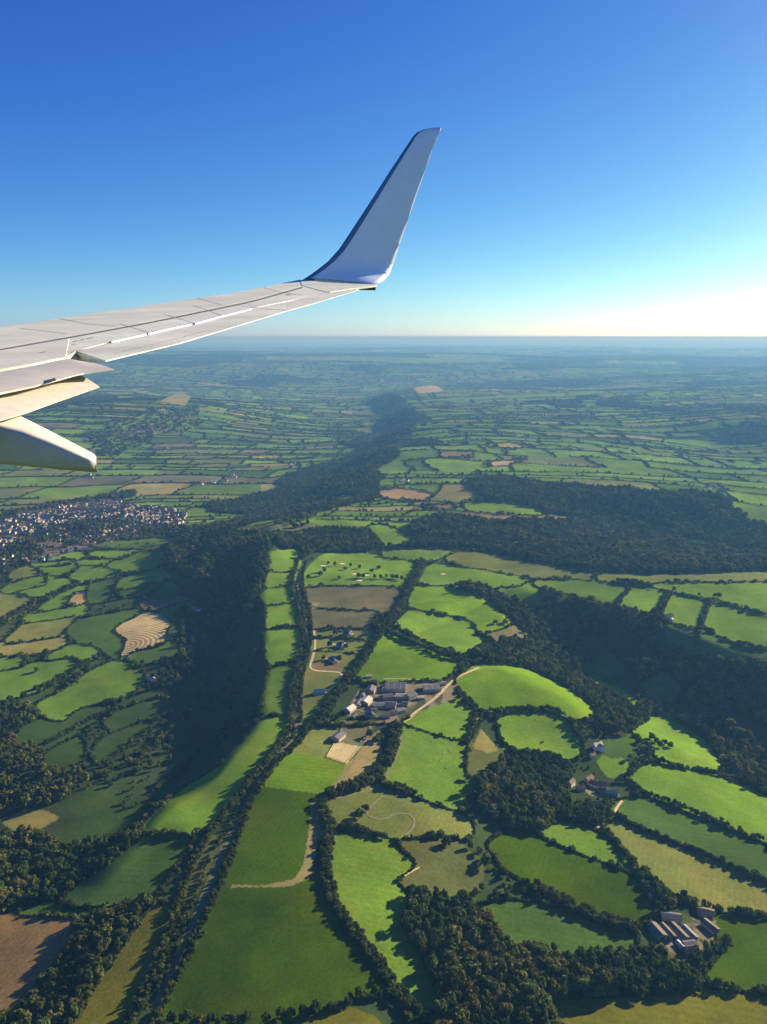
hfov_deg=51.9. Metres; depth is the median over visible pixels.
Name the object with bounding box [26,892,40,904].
tree
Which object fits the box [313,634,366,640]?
hedge
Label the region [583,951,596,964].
tree
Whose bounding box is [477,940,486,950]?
tree
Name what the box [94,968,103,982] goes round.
tree
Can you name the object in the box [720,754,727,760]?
tree
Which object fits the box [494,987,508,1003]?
tree
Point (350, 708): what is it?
barn
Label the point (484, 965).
tree
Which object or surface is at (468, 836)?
hedge
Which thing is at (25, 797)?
tree
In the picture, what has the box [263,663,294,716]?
field
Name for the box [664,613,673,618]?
house
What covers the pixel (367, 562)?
field
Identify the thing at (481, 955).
tree
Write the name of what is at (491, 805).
tree
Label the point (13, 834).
tree
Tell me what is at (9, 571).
hedge
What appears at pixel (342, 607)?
hedge
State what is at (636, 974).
tree
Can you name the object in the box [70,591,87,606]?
field
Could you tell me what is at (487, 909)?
tree
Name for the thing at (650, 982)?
tree
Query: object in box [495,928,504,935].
tree
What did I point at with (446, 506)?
field
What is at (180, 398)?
field
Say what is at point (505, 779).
tree
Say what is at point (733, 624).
field
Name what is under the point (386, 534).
field
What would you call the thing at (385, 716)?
barn
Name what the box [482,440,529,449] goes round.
hedge
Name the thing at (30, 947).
field
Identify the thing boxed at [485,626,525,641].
field
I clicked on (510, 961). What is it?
tree
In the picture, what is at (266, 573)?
hedge
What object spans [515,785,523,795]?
tree
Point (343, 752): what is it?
field
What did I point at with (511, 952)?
tree
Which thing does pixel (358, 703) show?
barn
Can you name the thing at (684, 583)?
road
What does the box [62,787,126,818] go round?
field
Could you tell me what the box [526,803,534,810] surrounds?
tree
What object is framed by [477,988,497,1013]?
tree
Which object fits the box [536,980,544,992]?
tree
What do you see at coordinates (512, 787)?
tree
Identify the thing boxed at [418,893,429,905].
tree
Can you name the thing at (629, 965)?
tree
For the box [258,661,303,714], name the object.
hedge
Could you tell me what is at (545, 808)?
tree
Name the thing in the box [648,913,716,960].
farm yard
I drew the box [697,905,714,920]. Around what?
barn
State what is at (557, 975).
tree
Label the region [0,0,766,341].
sky
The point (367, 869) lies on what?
field
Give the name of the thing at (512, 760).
tree
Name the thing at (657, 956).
tree
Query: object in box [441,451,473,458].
field
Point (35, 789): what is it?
tree
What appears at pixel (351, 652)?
hedge
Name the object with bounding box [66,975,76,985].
tree
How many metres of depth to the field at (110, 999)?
641.68 m
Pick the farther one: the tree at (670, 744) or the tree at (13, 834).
the tree at (670, 744)
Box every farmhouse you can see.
[146,675,155,681]
[364,708,374,718]
[684,943,699,955]
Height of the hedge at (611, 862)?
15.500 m
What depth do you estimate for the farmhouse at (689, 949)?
701.08 m
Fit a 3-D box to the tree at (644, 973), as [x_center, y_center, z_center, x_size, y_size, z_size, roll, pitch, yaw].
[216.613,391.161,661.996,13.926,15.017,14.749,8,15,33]
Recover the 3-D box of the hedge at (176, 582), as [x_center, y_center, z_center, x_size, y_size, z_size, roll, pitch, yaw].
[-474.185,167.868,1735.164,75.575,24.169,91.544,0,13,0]
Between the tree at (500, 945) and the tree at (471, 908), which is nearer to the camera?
the tree at (500, 945)
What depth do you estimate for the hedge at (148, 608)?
1662.00 m
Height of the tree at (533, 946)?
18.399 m
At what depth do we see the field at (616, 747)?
1066.23 m
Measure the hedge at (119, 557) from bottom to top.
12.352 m
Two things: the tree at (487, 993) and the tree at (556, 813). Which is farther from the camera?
the tree at (556, 813)
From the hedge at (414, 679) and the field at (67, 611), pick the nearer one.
the hedge at (414, 679)
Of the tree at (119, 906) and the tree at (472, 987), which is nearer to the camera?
the tree at (472, 987)
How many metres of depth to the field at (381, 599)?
1540.61 m
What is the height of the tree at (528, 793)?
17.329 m
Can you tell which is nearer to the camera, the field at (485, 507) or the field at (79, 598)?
the field at (79, 598)
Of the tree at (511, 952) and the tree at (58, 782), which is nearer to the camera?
the tree at (511, 952)
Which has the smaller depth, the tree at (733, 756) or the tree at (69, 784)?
the tree at (69, 784)
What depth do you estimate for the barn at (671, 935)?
721.29 m
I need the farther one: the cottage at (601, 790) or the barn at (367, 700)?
the barn at (367, 700)
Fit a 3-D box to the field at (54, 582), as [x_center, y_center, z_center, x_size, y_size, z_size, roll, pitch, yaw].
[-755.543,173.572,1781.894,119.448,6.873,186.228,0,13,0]
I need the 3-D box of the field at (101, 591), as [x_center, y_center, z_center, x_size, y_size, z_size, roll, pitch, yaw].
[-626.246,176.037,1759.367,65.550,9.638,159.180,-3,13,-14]
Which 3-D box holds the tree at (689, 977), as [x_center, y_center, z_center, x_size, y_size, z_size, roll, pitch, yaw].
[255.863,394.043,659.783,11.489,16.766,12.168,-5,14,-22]
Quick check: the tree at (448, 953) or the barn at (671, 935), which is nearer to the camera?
the tree at (448, 953)
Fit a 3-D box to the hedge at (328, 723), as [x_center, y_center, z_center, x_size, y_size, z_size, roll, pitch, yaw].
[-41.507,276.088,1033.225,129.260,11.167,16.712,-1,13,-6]
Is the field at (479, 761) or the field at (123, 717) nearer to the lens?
the field at (479, 761)
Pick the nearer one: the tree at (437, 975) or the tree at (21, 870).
the tree at (437, 975)
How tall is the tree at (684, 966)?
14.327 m
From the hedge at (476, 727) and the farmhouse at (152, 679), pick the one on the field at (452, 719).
the hedge at (476, 727)
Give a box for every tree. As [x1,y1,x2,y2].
[0,849,11,858]
[0,855,10,864]
[2,759,12,765]
[3,789,14,799]
[3,886,12,897]
[8,830,18,838]
[9,876,25,887]
[11,888,24,897]
[15,866,28,876]
[17,792,30,807]
[18,854,31,863]
[20,879,28,888]
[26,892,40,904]
[28,785,38,796]
[29,891,40,901]
[30,828,37,840]
[33,997,47,1007]
[34,829,47,835]
[38,863,45,874]
[45,845,58,854]
[52,779,63,787]
[60,782,72,789]
[64,877,75,888]
[66,867,80,880]
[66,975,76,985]
[66,997,78,1010]
[69,932,80,941]
[70,959,82,970]
[74,927,86,938]
[75,944,88,954]
[76,935,87,945]
[80,953,93,964]
[84,857,94,867]
[93,854,104,860]
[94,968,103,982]
[99,923,112,937]
[111,932,120,941]
[114,902,123,913]
[115,927,127,936]
[120,829,130,841]
[132,901,146,908]
[308,999,320,1014]
[400,910,415,928]
[404,884,416,896]
[404,920,417,932]
[407,893,419,905]
[407,898,418,910]
[408,929,423,944]
[409,917,422,928]
[417,902,428,916]
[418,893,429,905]
[422,885,430,895]
[431,971,442,985]
[436,929,448,940]
[437,916,449,926]
[437,957,451,970]
[440,948,456,960]
[441,896,451,906]
[441,971,451,990]
[446,913,458,925]
[447,925,462,937]
[447,931,460,950]
[447,939,458,952]
[447,965,465,990]
[449,956,461,961]
[452,958,461,968]
[453,906,466,921]
[455,889,469,904]
[457,939,475,949]
[459,916,471,930]
[459,941,476,956]
[461,953,481,974]
[461,981,479,1001]
[464,930,480,938]
[466,965,482,979]
[466,975,479,989]
[468,905,477,916]
[469,912,485,929]
[471,910,481,927]
[472,950,487,966]
[476,799,487,812]
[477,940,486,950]
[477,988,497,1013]
[478,793,489,802]
[480,960,489,970]
[480,974,490,988]
[482,908,492,914]
[482,910,494,921]
[482,969,494,986]
[484,944,497,956]
[485,800,496,809]
[485,921,499,933]
[485,948,500,962]
[485,977,499,991]
[489,761,500,772]
[489,785,499,793]
[489,807,499,818]
[489,962,497,973]
[490,939,505,955]
[490,958,506,980]
[492,766,504,773]
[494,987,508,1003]
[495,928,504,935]
[497,935,515,946]
[498,775,509,789]
[499,952,510,964]
[503,947,515,959]
[503,977,511,985]
[504,961,514,980]
[506,781,517,794]
[506,956,522,969]
[507,756,516,767]
[508,996,520,1013]
[509,968,525,988]
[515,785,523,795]
[516,773,528,781]
[516,970,527,990]
[517,952,531,965]
[519,798,529,807]
[519,806,531,815]
[519,978,539,995]
[519,992,531,1005]
[520,947,530,958]
[521,791,532,801]
[521,1002,531,1008]
[523,939,533,953]
[524,967,530,979]
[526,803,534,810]
[527,940,538,956]
[527,967,539,981]
[530,789,542,795]
[530,795,541,801]
[530,956,542,968]
[533,816,547,829]
[534,970,549,986]
[536,940,549,954]
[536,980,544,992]
[537,813,549,828]
[539,802,552,819]
[539,991,551,1005]
[541,953,551,964]
[544,793,557,805]
[545,958,557,977]
[549,949,560,956]
[551,956,569,973]
[552,970,560,978]
[553,807,560,816]
[557,974,567,986]
[558,983,569,999]
[566,958,574,972]
[569,973,580,990]
[575,956,589,970]
[576,975,592,990]
[580,951,589,962]
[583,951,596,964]
[584,805,592,816]
[591,964,603,973]
[593,944,605,962]
[600,970,612,991]
[603,949,613,960]
[607,966,617,975]
[607,977,618,994]
[611,955,624,966]
[613,974,625,988]
[616,946,628,963]
[617,966,631,975]
[623,970,634,989]
[625,962,639,969]
[629,983,645,997]
[630,953,641,964]
[632,969,640,982]
[636,967,650,980]
[643,966,654,978]
[645,977,653,988]
[647,950,660,965]
[654,968,669,980]
[656,740,663,747]
[667,741,673,747]
[681,963,691,972]
[684,971,696,988]
[690,952,702,962]
[696,959,707,973]
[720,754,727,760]
[720,933,733,946]
[727,754,739,762]
[739,738,750,745]
[741,743,751,751]
[750,768,763,776]
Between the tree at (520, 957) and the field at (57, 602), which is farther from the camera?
the field at (57, 602)
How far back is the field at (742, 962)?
708.31 m
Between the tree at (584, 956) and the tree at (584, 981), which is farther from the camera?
the tree at (584, 956)
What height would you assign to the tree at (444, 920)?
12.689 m
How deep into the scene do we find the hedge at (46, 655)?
1393.01 m
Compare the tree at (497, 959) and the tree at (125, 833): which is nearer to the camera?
the tree at (497, 959)
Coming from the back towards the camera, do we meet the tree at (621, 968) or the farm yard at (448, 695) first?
the farm yard at (448, 695)
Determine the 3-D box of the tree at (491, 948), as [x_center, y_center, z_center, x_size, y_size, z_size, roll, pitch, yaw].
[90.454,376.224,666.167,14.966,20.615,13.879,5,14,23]
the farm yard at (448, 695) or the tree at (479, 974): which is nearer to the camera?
the tree at (479, 974)
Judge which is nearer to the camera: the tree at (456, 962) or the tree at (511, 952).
the tree at (456, 962)
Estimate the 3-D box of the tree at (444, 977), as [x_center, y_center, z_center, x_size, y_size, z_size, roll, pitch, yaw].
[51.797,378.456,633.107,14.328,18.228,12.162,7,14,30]
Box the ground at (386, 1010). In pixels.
[0,340,766,1023]
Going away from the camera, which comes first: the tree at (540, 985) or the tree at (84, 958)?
the tree at (540, 985)
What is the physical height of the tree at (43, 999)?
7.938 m
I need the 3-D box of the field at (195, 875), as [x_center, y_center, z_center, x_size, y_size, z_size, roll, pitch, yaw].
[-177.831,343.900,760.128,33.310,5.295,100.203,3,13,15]
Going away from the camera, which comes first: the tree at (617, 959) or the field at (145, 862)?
the tree at (617, 959)
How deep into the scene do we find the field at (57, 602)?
1710.37 m
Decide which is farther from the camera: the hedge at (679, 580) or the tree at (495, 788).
the hedge at (679, 580)
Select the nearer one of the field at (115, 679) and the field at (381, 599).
the field at (115, 679)
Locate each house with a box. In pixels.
[328,656,337,663]
[336,641,345,648]
[343,630,351,636]
[591,740,604,751]
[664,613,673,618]
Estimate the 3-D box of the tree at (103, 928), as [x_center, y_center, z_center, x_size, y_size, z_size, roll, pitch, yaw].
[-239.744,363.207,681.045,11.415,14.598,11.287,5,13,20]
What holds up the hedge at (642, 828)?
on the ground at (386, 1010)
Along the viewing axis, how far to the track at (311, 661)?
1210.39 m
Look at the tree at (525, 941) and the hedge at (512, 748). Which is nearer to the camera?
the tree at (525, 941)
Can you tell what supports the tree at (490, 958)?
on the ground at (386, 1010)
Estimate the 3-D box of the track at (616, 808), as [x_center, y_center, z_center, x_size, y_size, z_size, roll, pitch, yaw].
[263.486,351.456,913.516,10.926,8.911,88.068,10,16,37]
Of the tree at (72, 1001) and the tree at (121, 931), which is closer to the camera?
the tree at (72, 1001)
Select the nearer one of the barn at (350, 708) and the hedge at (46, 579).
the barn at (350, 708)
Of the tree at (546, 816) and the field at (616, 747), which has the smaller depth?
the tree at (546, 816)
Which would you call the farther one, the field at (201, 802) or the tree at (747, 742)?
the tree at (747, 742)
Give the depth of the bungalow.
1122.05 m
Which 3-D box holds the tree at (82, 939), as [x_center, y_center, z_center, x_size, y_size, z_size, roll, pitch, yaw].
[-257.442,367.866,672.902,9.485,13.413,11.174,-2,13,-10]
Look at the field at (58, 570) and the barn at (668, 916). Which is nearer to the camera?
the barn at (668, 916)
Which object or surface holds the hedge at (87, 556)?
on the field at (89, 561)
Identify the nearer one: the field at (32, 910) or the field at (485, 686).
the field at (32, 910)
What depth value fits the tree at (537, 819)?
859.32 m
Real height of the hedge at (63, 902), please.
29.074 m
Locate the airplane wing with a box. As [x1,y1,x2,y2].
[0,127,441,471]
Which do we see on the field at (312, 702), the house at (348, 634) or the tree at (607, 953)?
the house at (348, 634)
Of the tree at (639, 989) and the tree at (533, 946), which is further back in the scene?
the tree at (533, 946)
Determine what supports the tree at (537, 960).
on the ground at (386, 1010)
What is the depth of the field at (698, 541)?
2106.13 m
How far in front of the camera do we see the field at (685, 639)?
1347.87 m
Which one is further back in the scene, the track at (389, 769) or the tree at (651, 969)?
the track at (389, 769)
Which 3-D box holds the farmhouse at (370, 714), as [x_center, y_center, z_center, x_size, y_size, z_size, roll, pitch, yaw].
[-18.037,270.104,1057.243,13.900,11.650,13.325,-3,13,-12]
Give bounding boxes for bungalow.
[313,688,324,694]
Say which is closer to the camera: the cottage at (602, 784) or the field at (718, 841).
the field at (718, 841)
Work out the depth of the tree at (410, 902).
712.82 m
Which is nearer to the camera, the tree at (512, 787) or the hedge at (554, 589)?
the tree at (512, 787)
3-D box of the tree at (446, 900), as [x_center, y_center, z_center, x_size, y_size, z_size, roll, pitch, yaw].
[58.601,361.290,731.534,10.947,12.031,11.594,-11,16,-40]
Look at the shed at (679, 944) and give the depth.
708.40 m
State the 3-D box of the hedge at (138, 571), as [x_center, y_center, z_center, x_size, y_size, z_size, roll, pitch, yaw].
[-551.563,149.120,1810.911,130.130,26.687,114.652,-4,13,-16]
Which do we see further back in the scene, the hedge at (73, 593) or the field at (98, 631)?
the hedge at (73, 593)
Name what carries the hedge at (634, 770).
on the ground at (386, 1010)
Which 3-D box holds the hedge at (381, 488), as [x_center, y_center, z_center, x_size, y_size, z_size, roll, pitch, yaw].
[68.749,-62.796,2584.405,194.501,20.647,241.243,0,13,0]
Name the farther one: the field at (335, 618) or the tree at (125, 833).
the field at (335, 618)
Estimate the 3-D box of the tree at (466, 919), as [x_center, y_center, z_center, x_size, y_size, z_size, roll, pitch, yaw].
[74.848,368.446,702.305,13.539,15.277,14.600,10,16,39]
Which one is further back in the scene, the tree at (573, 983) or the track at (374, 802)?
the track at (374, 802)
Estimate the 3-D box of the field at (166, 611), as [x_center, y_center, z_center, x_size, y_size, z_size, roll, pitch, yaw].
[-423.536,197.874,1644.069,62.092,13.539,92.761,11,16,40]
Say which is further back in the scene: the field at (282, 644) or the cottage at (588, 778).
the field at (282, 644)
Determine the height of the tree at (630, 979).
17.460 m
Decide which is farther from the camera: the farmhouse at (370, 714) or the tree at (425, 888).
the farmhouse at (370, 714)
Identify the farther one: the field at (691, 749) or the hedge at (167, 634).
the hedge at (167, 634)
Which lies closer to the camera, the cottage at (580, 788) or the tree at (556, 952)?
the tree at (556, 952)
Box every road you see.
[152,564,307,1017]
[600,580,763,584]
[654,589,766,613]
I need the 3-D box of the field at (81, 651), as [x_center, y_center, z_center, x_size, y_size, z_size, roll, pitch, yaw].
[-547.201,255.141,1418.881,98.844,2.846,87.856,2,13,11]
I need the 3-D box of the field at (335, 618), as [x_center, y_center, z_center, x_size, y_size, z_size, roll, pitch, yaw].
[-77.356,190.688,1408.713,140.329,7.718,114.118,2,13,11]
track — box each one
[309,630,342,695]
[323,736,368,797]
[335,735,401,798]
[366,790,415,838]
[401,667,479,721]
[594,800,622,828]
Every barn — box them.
[331,730,346,741]
[343,704,355,713]
[354,698,361,707]
[361,695,372,705]
[365,684,375,693]
[373,702,383,707]
[380,714,390,718]
[382,693,393,699]
[384,701,396,708]
[385,682,405,692]
[395,693,405,698]
[395,707,405,713]
[405,691,417,699]
[422,684,440,692]
[646,921,666,940]
[658,922,675,940]
[660,910,681,923]
[668,921,688,941]
[680,924,698,940]
[682,939,697,945]
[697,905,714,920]
[700,918,719,934]
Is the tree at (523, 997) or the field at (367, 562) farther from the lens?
the field at (367, 562)
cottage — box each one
[568,777,575,787]
[575,784,585,791]
[583,774,593,783]
[588,751,596,758]
[589,779,598,788]
[595,780,606,787]
[598,787,606,793]
[606,789,617,797]
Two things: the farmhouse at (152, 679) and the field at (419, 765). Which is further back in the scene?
the farmhouse at (152, 679)
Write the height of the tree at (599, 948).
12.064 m
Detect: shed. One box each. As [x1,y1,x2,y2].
[401,701,408,705]
[674,939,684,949]
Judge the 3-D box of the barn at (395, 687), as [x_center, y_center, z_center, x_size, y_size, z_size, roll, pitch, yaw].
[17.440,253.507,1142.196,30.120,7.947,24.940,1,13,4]
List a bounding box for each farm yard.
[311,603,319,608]
[346,681,457,722]
[585,784,620,799]
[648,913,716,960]
[681,959,696,968]
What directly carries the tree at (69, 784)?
on the ground at (386, 1010)
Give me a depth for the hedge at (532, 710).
1141.61 m
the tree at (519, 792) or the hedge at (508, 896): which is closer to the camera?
the hedge at (508, 896)
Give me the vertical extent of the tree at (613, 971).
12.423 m
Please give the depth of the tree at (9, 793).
965.71 m
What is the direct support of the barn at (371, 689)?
on the farm yard at (448, 695)
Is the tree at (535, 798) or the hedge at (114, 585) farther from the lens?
the hedge at (114, 585)
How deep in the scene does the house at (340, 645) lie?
1286.10 m
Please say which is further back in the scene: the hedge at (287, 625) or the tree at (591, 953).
the hedge at (287, 625)
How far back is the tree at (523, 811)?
872.82 m
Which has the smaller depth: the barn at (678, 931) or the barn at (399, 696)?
the barn at (678, 931)
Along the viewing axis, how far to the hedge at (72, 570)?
1883.29 m
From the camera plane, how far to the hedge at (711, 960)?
689.12 m
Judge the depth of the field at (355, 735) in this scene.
1010.70 m
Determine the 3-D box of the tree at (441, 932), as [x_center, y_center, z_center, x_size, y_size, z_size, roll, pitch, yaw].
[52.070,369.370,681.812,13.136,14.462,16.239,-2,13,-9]
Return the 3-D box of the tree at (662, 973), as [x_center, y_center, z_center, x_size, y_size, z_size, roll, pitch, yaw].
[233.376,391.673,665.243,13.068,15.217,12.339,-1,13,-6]
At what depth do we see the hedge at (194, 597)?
1634.39 m
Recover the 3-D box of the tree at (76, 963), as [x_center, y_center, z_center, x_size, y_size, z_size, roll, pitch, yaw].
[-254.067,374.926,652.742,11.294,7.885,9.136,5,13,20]
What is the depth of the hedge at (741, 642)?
1373.91 m
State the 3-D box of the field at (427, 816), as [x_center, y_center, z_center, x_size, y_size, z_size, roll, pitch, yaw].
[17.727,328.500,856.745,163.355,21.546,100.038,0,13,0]
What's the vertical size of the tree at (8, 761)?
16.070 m
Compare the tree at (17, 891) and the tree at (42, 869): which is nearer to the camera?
the tree at (17, 891)
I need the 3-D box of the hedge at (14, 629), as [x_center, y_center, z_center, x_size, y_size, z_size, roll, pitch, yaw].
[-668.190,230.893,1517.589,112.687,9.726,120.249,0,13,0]
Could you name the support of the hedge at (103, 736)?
on the ground at (386, 1010)
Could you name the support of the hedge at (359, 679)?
on the ground at (386, 1010)
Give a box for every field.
[0,592,37,623]
[0,634,69,657]
[0,655,26,671]
[0,658,85,702]
[0,910,74,1012]
[2,575,45,594]
[3,809,58,832]
[6,617,79,644]
[9,566,43,583]
[16,703,113,750]
[20,575,78,603]
[22,905,99,918]
[24,604,90,624]
[33,560,75,567]
[37,658,146,721]
[39,584,88,612]
[40,563,79,578]
[41,551,87,562]
[46,737,87,774]
[48,643,103,663]
[55,807,148,843]
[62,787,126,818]
[65,833,195,908]
[67,608,142,660]
[70,566,119,584]
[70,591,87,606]
[74,901,184,1023]
[77,558,114,566]
[88,578,118,603]
[90,549,142,559]
[93,721,151,761]
[103,697,170,731]
[108,551,163,573]
[116,611,172,660]
[117,568,172,591]
[118,583,161,599]
[128,641,179,666]
[141,596,191,611]
[146,715,290,835]
[150,581,181,600]
[158,598,198,617]
[161,392,190,405]
[161,834,222,905]
[162,876,382,1023]
[225,787,319,886]
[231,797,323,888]
[260,586,297,606]
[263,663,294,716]
[264,627,302,666]
[265,570,298,588]
[265,752,349,797]
[266,603,301,629]
[268,549,302,573]
[292,722,338,756]
[294,1008,381,1023]
[300,553,415,588]
[301,629,373,722]
[306,586,401,612]
[311,608,375,630]
[313,661,343,670]
[324,731,382,794]
[326,831,436,1012]
[327,743,359,763]
[327,784,475,842]
[337,494,354,498]
[339,721,373,746]
[357,633,463,685]
[370,524,414,547]
[380,488,431,501]
[382,549,453,561]
[383,725,475,811]
[396,609,485,654]
[400,839,485,899]
[404,694,480,742]
[409,584,513,636]
[414,385,444,392]
[420,564,529,589]
[426,504,456,509]
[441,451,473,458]
[447,551,594,581]
[456,662,594,722]
[465,502,545,516]
[466,512,562,518]
[467,742,510,776]
[474,731,498,753]
[478,899,638,954]
[483,442,527,450]
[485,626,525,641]
[489,460,525,467]
[489,832,659,929]
[497,712,583,761]
[499,583,543,613]
[535,579,625,605]
[541,820,637,871]
[552,986,766,1023]
[581,655,625,681]
[595,680,637,704]
[597,571,766,585]
[597,755,629,778]
[601,735,636,759]
[607,819,766,916]
[611,795,766,876]
[621,586,665,613]
[630,763,766,844]
[633,716,720,773]
[640,672,680,702]
[653,582,766,615]
[664,594,706,630]
[664,623,766,663]
[688,539,715,543]
[704,603,766,649]
[707,913,766,994]
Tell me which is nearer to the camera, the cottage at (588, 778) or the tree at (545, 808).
the tree at (545, 808)
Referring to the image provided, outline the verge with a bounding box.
[145,564,309,1023]
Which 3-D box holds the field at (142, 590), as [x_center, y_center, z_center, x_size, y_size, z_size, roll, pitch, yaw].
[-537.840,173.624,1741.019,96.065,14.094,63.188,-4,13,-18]
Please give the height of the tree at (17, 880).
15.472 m
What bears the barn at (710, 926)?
on the farm yard at (695, 926)
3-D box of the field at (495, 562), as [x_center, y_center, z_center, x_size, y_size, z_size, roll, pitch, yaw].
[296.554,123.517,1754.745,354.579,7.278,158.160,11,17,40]
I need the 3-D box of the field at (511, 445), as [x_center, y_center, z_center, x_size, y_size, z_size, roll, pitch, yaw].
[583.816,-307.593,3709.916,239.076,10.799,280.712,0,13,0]
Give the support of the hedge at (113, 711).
on the ground at (386, 1010)
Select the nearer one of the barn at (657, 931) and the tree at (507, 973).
the tree at (507, 973)
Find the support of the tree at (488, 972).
on the ground at (386, 1010)
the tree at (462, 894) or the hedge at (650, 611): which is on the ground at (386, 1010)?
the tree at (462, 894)
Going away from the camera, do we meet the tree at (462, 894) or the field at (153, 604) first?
the tree at (462, 894)
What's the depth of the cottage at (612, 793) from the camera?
958.52 m
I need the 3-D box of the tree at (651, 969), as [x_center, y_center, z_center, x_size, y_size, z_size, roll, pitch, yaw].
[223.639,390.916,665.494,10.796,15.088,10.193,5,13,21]
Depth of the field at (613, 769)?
1023.48 m
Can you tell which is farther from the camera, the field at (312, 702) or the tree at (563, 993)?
the field at (312, 702)
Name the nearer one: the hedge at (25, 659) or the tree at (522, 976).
the tree at (522, 976)
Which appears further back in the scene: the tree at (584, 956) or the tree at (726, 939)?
the tree at (726, 939)
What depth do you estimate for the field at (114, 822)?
898.52 m
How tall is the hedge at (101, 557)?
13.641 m
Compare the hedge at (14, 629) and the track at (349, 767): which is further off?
the hedge at (14, 629)
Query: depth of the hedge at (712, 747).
1115.64 m
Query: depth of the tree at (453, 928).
685.03 m
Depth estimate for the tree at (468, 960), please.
647.47 m
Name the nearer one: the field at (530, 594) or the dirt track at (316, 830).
the dirt track at (316, 830)
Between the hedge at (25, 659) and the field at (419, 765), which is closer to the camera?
the field at (419, 765)
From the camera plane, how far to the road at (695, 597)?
1544.13 m
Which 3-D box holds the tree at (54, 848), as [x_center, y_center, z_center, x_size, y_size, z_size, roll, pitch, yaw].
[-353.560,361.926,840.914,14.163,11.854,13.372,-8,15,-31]
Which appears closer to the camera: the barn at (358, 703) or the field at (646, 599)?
the barn at (358, 703)
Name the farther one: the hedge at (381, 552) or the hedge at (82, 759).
the hedge at (381, 552)
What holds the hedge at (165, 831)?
on the ground at (386, 1010)
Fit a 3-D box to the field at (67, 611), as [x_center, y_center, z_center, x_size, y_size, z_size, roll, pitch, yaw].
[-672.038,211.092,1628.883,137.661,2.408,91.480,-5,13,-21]
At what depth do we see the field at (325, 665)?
1221.12 m
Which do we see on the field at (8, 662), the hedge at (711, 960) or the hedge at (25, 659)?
the hedge at (25, 659)
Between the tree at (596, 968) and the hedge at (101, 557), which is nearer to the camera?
the tree at (596, 968)
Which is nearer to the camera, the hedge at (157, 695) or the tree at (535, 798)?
the tree at (535, 798)
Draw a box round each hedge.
[0,575,48,593]
[0,588,36,623]
[0,632,71,657]
[0,656,29,670]
[0,904,78,1014]
[1,657,89,701]
[3,622,64,643]
[5,564,42,582]
[14,702,118,750]
[16,582,79,602]
[19,602,92,623]
[28,559,77,567]
[33,658,148,721]
[34,550,89,561]
[35,583,90,611]
[36,564,81,577]
[41,642,104,663]
[42,733,88,774]
[57,831,197,908]
[65,605,140,660]
[66,588,89,606]
[69,573,119,583]
[71,895,186,1023]
[76,555,105,565]
[86,577,118,604]
[88,547,142,559]
[88,718,153,763]
[100,692,172,731]
[106,548,162,572]
[113,566,172,591]
[113,582,161,598]
[114,610,173,659]
[117,548,145,559]
[125,638,182,665]
[137,711,296,836]
[138,593,190,612]
[149,578,182,599]
[157,595,202,617]
[257,585,300,605]
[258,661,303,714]
[261,626,310,666]
[262,568,299,588]
[262,598,307,628]
[302,582,402,613]
[302,718,400,726]
[305,605,379,629]
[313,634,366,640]
[315,649,360,654]
[319,823,442,1012]
[325,781,476,841]
[329,492,358,500]
[354,630,465,685]
[362,677,440,682]
[367,522,414,547]
[377,484,434,500]
[378,722,478,810]
[379,547,454,560]
[393,608,489,653]
[402,690,483,742]
[406,582,513,635]
[420,500,457,509]
[438,449,474,457]
[444,548,598,580]
[454,657,597,721]
[461,498,546,515]
[473,893,641,956]
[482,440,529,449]
[486,829,664,931]
[487,456,527,466]
[493,716,587,760]
[497,580,546,611]
[532,577,628,605]
[538,816,638,874]
[551,982,704,1018]
[596,568,766,584]
[602,816,766,916]
[607,790,763,875]
[614,583,669,612]
[626,757,766,844]
[630,713,724,773]
[661,591,710,629]
[700,916,766,994]
[703,600,766,649]
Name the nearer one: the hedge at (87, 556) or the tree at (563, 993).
the tree at (563, 993)
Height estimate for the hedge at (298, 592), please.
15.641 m
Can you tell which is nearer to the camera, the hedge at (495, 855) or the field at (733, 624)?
the hedge at (495, 855)
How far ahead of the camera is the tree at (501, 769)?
943.86 m
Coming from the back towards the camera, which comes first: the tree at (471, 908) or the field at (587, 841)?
the field at (587, 841)
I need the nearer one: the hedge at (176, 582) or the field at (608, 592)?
the field at (608, 592)
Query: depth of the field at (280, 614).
1439.14 m
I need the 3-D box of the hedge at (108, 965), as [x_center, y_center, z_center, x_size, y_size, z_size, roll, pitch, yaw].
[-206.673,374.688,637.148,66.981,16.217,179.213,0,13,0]
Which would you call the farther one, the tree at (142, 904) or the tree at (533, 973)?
the tree at (142, 904)
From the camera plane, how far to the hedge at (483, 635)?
1353.68 m
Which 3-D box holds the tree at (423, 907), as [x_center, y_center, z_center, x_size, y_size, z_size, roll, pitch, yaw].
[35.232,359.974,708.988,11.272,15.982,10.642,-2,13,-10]

